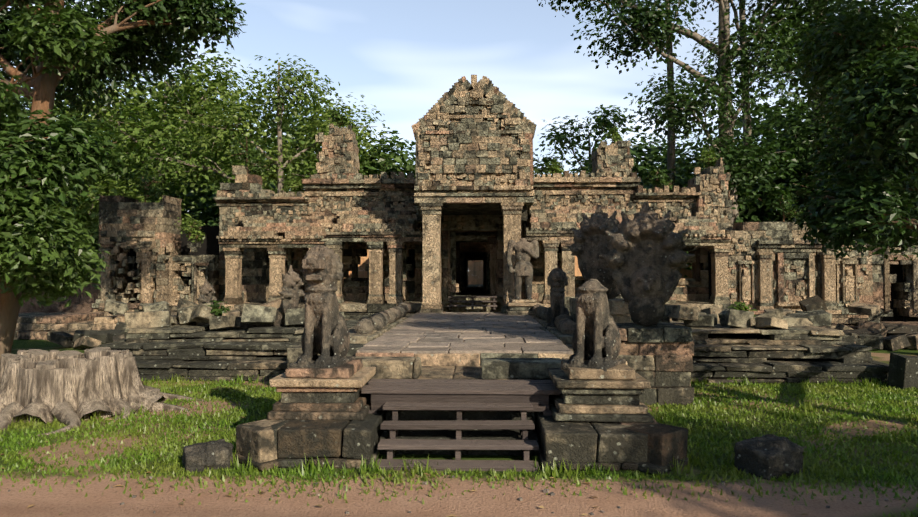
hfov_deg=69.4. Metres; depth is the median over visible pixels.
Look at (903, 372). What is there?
stone block
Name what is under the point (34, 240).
young tree
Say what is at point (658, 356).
statue bases
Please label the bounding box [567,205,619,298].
naga hood
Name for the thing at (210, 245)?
temple door panels
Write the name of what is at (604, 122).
pale sparse tree
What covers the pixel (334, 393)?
lion pedestal
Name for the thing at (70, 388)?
tree stump
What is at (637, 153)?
forest side tree
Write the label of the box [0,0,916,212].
sky
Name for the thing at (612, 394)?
lion pedestal
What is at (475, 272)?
court walls
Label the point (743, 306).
plant
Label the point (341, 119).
plant
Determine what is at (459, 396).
wooden stair
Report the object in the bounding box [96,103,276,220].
forest tree
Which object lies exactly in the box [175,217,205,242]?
plant
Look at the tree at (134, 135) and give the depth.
36.12 m
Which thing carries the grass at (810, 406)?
on the ground at (67, 500)
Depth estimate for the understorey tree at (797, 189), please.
32.56 m
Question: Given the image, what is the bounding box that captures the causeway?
[355,318,572,367]
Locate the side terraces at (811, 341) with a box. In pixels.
[14,295,917,383]
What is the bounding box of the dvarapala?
[506,238,538,299]
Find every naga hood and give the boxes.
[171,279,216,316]
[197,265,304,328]
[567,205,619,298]
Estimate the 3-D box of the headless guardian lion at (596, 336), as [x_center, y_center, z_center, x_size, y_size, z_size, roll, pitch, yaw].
[1.916,0.897,9.270,0.636,1.236,1.097,-1,-1,30]
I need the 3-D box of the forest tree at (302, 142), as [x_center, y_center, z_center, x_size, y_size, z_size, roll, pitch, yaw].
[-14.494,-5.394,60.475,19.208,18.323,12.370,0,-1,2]
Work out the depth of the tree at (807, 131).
34.00 m
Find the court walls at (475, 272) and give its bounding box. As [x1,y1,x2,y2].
[285,249,691,283]
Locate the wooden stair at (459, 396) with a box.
[361,379,560,471]
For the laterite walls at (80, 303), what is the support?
on the ground at (67, 500)
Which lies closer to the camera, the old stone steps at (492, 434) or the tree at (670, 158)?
the old stone steps at (492, 434)
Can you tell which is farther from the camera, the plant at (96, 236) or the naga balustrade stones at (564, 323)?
the plant at (96, 236)
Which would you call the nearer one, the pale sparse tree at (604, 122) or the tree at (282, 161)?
the tree at (282, 161)
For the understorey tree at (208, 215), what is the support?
on the ground at (67, 500)
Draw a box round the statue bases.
[506,298,693,404]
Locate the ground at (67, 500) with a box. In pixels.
[0,339,917,516]
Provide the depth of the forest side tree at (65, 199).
39.93 m
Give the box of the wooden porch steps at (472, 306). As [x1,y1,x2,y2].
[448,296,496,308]
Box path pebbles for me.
[8,476,888,514]
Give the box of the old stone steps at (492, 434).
[380,411,537,455]
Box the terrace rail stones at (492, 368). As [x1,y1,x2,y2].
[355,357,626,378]
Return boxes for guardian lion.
[289,245,354,367]
[562,279,625,371]
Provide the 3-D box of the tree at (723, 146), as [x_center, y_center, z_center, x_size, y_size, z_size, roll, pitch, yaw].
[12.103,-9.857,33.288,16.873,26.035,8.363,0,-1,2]
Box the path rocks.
[182,434,803,479]
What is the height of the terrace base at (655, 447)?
0.759 m
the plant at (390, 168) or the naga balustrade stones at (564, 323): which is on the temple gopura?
the plant at (390, 168)
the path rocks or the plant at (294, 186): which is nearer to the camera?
the path rocks
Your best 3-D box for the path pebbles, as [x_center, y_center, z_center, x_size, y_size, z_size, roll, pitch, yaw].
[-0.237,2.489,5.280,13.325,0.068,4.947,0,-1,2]
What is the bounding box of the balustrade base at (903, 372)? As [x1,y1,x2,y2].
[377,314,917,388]
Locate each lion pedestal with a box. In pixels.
[267,358,375,419]
[547,360,653,422]
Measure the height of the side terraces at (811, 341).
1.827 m
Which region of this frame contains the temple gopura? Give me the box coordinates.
[92,75,917,323]
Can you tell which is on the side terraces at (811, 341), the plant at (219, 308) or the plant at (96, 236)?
the plant at (219, 308)
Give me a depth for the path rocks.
7.90 m
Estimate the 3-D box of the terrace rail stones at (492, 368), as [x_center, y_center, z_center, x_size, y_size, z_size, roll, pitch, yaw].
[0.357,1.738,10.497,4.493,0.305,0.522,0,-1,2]
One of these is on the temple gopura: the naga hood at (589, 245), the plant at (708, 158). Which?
the plant at (708, 158)
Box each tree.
[0,0,134,307]
[0,0,246,357]
[0,69,179,212]
[0,126,98,257]
[42,45,261,248]
[57,166,218,262]
[75,72,300,193]
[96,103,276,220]
[139,53,389,259]
[189,189,266,225]
[243,98,396,191]
[299,130,415,188]
[533,104,638,176]
[537,0,864,223]
[568,128,692,185]
[580,0,674,191]
[632,152,777,221]
[641,75,892,245]
[678,148,892,278]
[691,0,751,219]
[734,0,917,199]
[760,102,917,246]
[764,142,917,245]
[784,0,917,260]
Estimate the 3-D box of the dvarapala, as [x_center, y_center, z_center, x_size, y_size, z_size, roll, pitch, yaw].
[2.163,0.370,22.483,1.115,2.134,0.540,0,-1,2]
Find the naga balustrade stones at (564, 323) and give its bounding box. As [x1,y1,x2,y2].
[355,302,575,333]
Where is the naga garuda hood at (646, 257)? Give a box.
[599,202,694,325]
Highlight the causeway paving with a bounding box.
[357,312,572,356]
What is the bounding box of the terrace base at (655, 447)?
[235,366,688,474]
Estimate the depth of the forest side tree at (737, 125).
50.31 m
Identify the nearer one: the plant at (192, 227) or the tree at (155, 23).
the tree at (155, 23)
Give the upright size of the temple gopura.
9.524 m
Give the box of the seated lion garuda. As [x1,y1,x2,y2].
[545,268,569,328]
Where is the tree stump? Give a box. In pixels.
[0,347,203,436]
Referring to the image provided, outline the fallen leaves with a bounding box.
[0,404,903,516]
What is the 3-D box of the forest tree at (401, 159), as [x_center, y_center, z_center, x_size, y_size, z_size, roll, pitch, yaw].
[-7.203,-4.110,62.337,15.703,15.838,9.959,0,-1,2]
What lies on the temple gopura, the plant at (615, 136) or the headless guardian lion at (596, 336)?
the plant at (615, 136)
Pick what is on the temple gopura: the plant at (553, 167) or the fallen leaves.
the plant at (553, 167)
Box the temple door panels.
[128,226,902,324]
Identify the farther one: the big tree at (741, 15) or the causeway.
the big tree at (741, 15)
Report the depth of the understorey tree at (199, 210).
37.89 m
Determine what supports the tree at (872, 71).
on the ground at (67, 500)
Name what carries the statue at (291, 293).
on the side terraces at (811, 341)
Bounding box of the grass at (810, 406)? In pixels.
[0,374,917,516]
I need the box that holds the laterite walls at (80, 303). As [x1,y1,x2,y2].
[0,264,905,321]
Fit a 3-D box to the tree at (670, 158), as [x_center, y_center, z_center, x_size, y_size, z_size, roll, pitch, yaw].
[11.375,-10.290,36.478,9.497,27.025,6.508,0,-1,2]
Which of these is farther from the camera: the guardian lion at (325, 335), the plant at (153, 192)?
the plant at (153, 192)
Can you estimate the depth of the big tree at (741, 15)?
37.13 m
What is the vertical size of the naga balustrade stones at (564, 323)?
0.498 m
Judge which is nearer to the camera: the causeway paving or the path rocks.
the path rocks
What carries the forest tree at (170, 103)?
on the ground at (67, 500)
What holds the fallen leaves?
on the ground at (67, 500)
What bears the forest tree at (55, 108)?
on the ground at (67, 500)
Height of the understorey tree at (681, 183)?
9.134 m
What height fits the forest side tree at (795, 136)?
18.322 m
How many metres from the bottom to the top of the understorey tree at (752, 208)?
9.004 m

